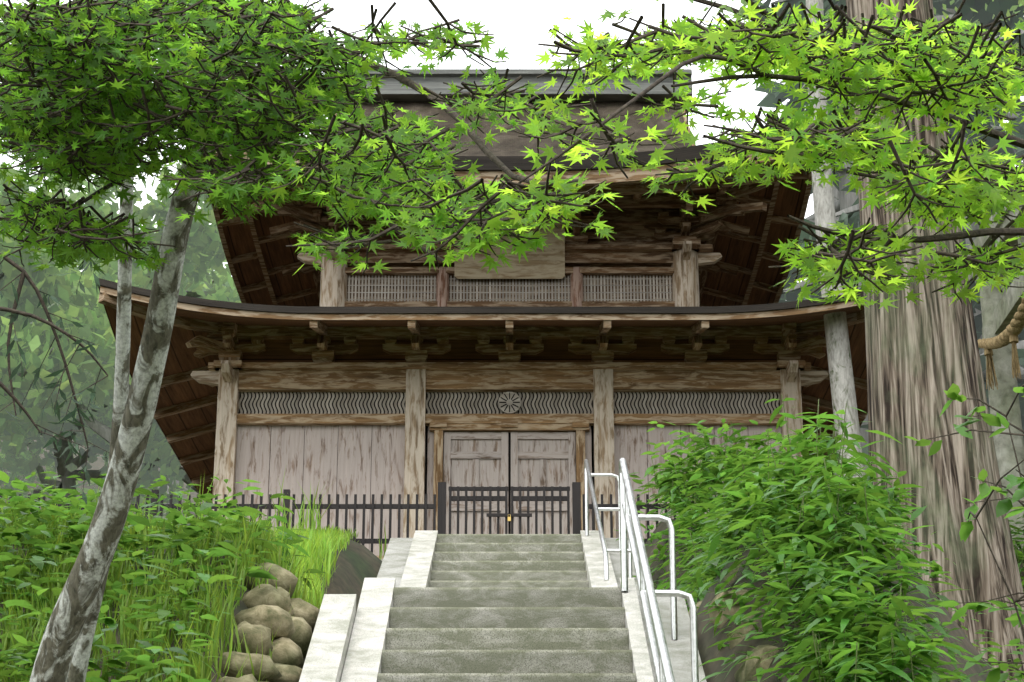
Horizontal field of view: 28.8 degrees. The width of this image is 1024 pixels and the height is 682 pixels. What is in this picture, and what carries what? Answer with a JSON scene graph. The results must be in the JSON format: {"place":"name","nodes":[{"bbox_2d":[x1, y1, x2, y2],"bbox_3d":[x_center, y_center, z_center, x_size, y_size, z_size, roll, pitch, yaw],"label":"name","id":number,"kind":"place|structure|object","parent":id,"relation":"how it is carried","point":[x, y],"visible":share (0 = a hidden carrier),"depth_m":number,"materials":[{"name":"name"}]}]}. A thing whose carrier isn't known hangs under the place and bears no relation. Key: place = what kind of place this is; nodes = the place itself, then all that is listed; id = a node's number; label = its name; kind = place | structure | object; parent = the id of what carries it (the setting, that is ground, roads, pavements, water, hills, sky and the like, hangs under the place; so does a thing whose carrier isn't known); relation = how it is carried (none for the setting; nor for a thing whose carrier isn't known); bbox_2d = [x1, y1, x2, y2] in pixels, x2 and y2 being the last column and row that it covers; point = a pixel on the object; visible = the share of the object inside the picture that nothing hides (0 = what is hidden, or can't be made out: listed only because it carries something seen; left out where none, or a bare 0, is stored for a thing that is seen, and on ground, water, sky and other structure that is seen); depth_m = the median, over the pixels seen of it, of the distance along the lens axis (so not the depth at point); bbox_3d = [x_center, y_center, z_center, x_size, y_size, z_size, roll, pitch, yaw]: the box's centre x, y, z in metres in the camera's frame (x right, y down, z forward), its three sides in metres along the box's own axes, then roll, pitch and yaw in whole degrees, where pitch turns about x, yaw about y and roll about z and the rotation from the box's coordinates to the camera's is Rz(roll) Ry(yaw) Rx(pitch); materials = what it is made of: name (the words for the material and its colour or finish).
{"place":"outdoors","nodes":[
{"label":"outdoors","id":0,"kind":"place"},
{"bbox_2d":[98,123,863,313],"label":"hall shingle edges","id":1,"kind":"object","parent":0,"point":[680,154],"visible":0.2,"depth_m":23.24,"materials":[{"name":"brown wood"}]},
{"bbox_2d":[98,101,867,494],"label":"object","id":2,"kind":"structure","parent":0,"point":[618,181],"depth_m":25.23,"materials":[{"name":"brown wood"}]},
{"bbox_2d":[339,102,691,155],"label":"hall shingle roofs","id":3,"kind":"structure","parent":2,"relation":"on","point":[511,143],"depth_m":28.40,"materials":[{"name":"brown wood"}]},
{"bbox_2d":[337,69,692,111],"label":"roof ridge","id":4,"kind":"structure","parent":3,"relation":"on","point":[393,90],"depth_m":29.25,"materials":[{"name":"wood"}]},
{"bbox_2d":[100,163,867,499],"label":"hall eave soffits","id":5,"kind":"object","parent":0,"point":[280,253],"visible":0.26,"depth_m":25.71,"materials":[{"name":"brown wood"}]},
{"bbox_2d":[377,587,635,681],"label":"stone stairs","id":6,"kind":"structure","parent":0,"point":[506,634],"depth_m":12.32,"materials":[{"name":"grey stone"}]},
{"bbox_2d":[235,425,781,555],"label":"hall plank walls","id":7,"kind":"structure","parent":0,"point":[319,452],"depth_m":24.08,"materials":[{"name":"brown wood"}]},
{"bbox_2d":[190,241,828,537],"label":"wooden pillars","id":8,"kind":"structure","parent":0,"point":[687,261],"depth_m":24.17,"materials":[{"name":"brown wood"}]},
{"bbox_2d":[185,323,826,558],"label":"wooden beams","id":9,"kind":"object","parent":8,"relation":"on","point":[509,371],"visible":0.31,"depth_m":24.33,"materials":[{"name":"brown wood"}]},
{"bbox_2d":[443,432,575,533],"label":"hall doors","id":10,"kind":"structure","parent":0,"point":[480,459],"depth_m":24.04,"materials":[{"name":"wood"}]},
{"bbox_2d":[239,279,779,538],"bbox_3d":[-0.030,1.486,27.625,6.700,4.885,6.833,0,-19,0],"label":"dark hall interior","id":11,"kind":"object","parent":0,"point":[509,476],"visible":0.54,"depth_m":24.39,"materials":[{"name":"black"}]},
{"bbox_2d":[436,267,582,306],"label":"hall grille posts","id":12,"kind":"object","parent":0,"point":[442,287],"visible":0.13,"depth_m":25.93,"materials":[{"name":"brown wood"}]},
{"bbox_2d":[253,190,766,306],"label":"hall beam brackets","id":13,"kind":"object","parent":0,"point":[651,234],"visible":0.25,"depth_m":26.06,"materials":[{"name":"brown wood"}]},
{"bbox_2d":[454,214,564,278],"bbox_3d":[-0.030,-1.236,26.014,1.440,0.828,0.324,0,-19,0],"label":"sign board","id":14,"kind":"object","parent":13,"relation":"attached to","point":[549,263],"visible":0.56,"depth_m":25.98,"materials":[{"name":"brown wood"}]},
{"bbox_2d":[239,275,780,413],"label":"lattice panels","id":15,"kind":"object","parent":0,"point":[508,403],"visible":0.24,"depth_m":24.37,"materials":[{"name":"wood"}]},
{"bbox_2d":[0,304,1023,681],"bbox_3d":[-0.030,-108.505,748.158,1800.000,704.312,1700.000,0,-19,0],"label":"terrain","id":16,"kind":"structure","parent":0,"point":[356,562],"depth_m":12.57,"materials":[{"name":"soil"}]},
{"bbox_2d":[0,224,108,488],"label":"bare branches","id":17,"kind":"object","parent":16,"relation":"on","point":[24,274],"visible":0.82,"depth_m":12.40,"materials":[{"name":"brown plant"}]},
{"bbox_2d":[0,229,108,503],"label":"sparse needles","id":18,"kind":"object","parent":17,"relation":"attached to","point":[14,316],"visible":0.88,"depth_m":12.36,"materials":[{"name":"green plant"}]},
{"bbox_2d":[0,6,240,518],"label":"background trees","id":19,"kind":"object","parent":16,"relation":"on","point":[204,260],"visible":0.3,"depth_m":37.59,"materials":[{"name":"green plant"}]},
{"bbox_2d":[0,468,386,681],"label":"slope grass","id":20,"kind":"structure","parent":16,"relation":"on","point":[320,544],"depth_m":11.97,"materials":[{"name":"green plant"}]},
{"bbox_2d":[0,482,856,552],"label":"fence","id":21,"kind":"object","parent":16,"relation":"on","point":[528,498],"visible":0.31,"depth_m":21.87,"materials":[{"name":"metal"}]},
{"bbox_2d":[299,530,653,681],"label":"stair kerbs","id":22,"kind":"structure","parent":16,"relation":"on","point":[348,643],"depth_m":12.40,"materials":[{"name":"stone"}]},
{"bbox_2d":[217,562,779,681],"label":"boulder retaining walls","id":23,"kind":"structure","parent":16,"relation":"on","point":[268,604],"depth_m":11.84,"materials":[{"name":"grey stone"}]},
{"bbox_2d":[429,534,588,586],"bbox_3d":[-0.030,2.842,18.947,1.500,2.760,5.261,0,-19,0],"label":"stair flight","id":24,"kind":"object","parent":16,"relation":"on","point":[508,560],"visible":0.23,"depth_m":19.52,"materials":[{"name":"grey concrete"}]},
{"bbox_2d":[0,0,1023,681],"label":"maple","id":25,"kind":"object","parent":16,"relation":"on","point":[800,122],"depth_m":6.67,"materials":[{"name":"green plant"}]},
{"bbox_2d":[0,420,1023,681],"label":"slope weeds","id":26,"kind":"object","parent":16,"relation":"on","point":[36,516],"visible":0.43,"depth_m":12.24,"materials":[{"name":"green plant"}]},
{"bbox_2d":[377,538,706,681],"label":"concrete stair strips","id":27,"kind":"object","parent":16,"relation":"on","point":[394,561],"visible":0.18,"depth_m":13.05,"materials":[{"name":"grey concrete"}]},
{"bbox_2d":[584,458,698,681],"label":"stair handrails","id":28,"kind":"object","parent":27,"relation":"on","point":[630,518],"visible":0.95,"depth_m":12.19,"materials":[{"name":"white metal"}]},
{"bbox_2d":[632,395,1023,681],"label":"bush","id":29,"kind":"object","parent":16,"relation":"on","point":[825,500],"depth_m":11.96,"materials":[{"name":"green plant"}]},
{"bbox_2d":[806,0,864,533],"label":"tree trunk","id":30,"kind":"object","parent":16,"relation":"on","point":[842,385],"visible":0.43,"depth_m":23.56,"materials":[{"name":"grey plant"}]},
{"bbox_2d":[656,0,1023,57],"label":"pale tree","id":31,"kind":"object","parent":16,"relation":"on","point":[745,3],"depth_m":25.03,"materials":[{"name":"green plant"}]},
{"bbox_2d":[846,0,1023,681],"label":"cedar","id":32,"kind":"object","parent":16,"relation":"on","point":[921,356],"visible":0.41,"depth_m":17.13,"materials":[{"name":"brown wood"}]},
{"bbox_2d":[905,383,1023,681],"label":"shrub","id":33,"kind":"object","parent":16,"relation":"on","point":[985,490],"depth_m":8.85,"materials":[{"name":"green plant"}]},
{"bbox_2d":[967,160,1023,548],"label":"trunk","id":34,"kind":"object","parent":16,"relation":"on","point":[999,310],"visible":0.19,"depth_m":21.51,"materials":[{"name":"wood"}]},
{"bbox_2d":[978,298,1023,389],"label":"shimenawa rope","id":35,"kind":"object","parent":34,"relation":"attached to","point":[1010,333],"visible":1,"depth_m":20.58,"materials":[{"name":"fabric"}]},
{"bbox_2d":[0,0,1023,522],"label":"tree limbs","id":36,"kind":"object","parent":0,"point":[844,202],"visible":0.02,"depth_m":42.25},
{"bbox_2d":[0,0,1023,281],"label":"sky","id":37,"kind":"structure","parent":0,"point":[518,25],"materials":[{"name":"white"}]},
{"bbox_2d":[739,0,1023,454],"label":"background trees","id":38,"kind":"object","parent":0,"point":[981,14],"visible":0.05,"depth_m":36.04,"materials":[{"name":"green plant"}]}
]}

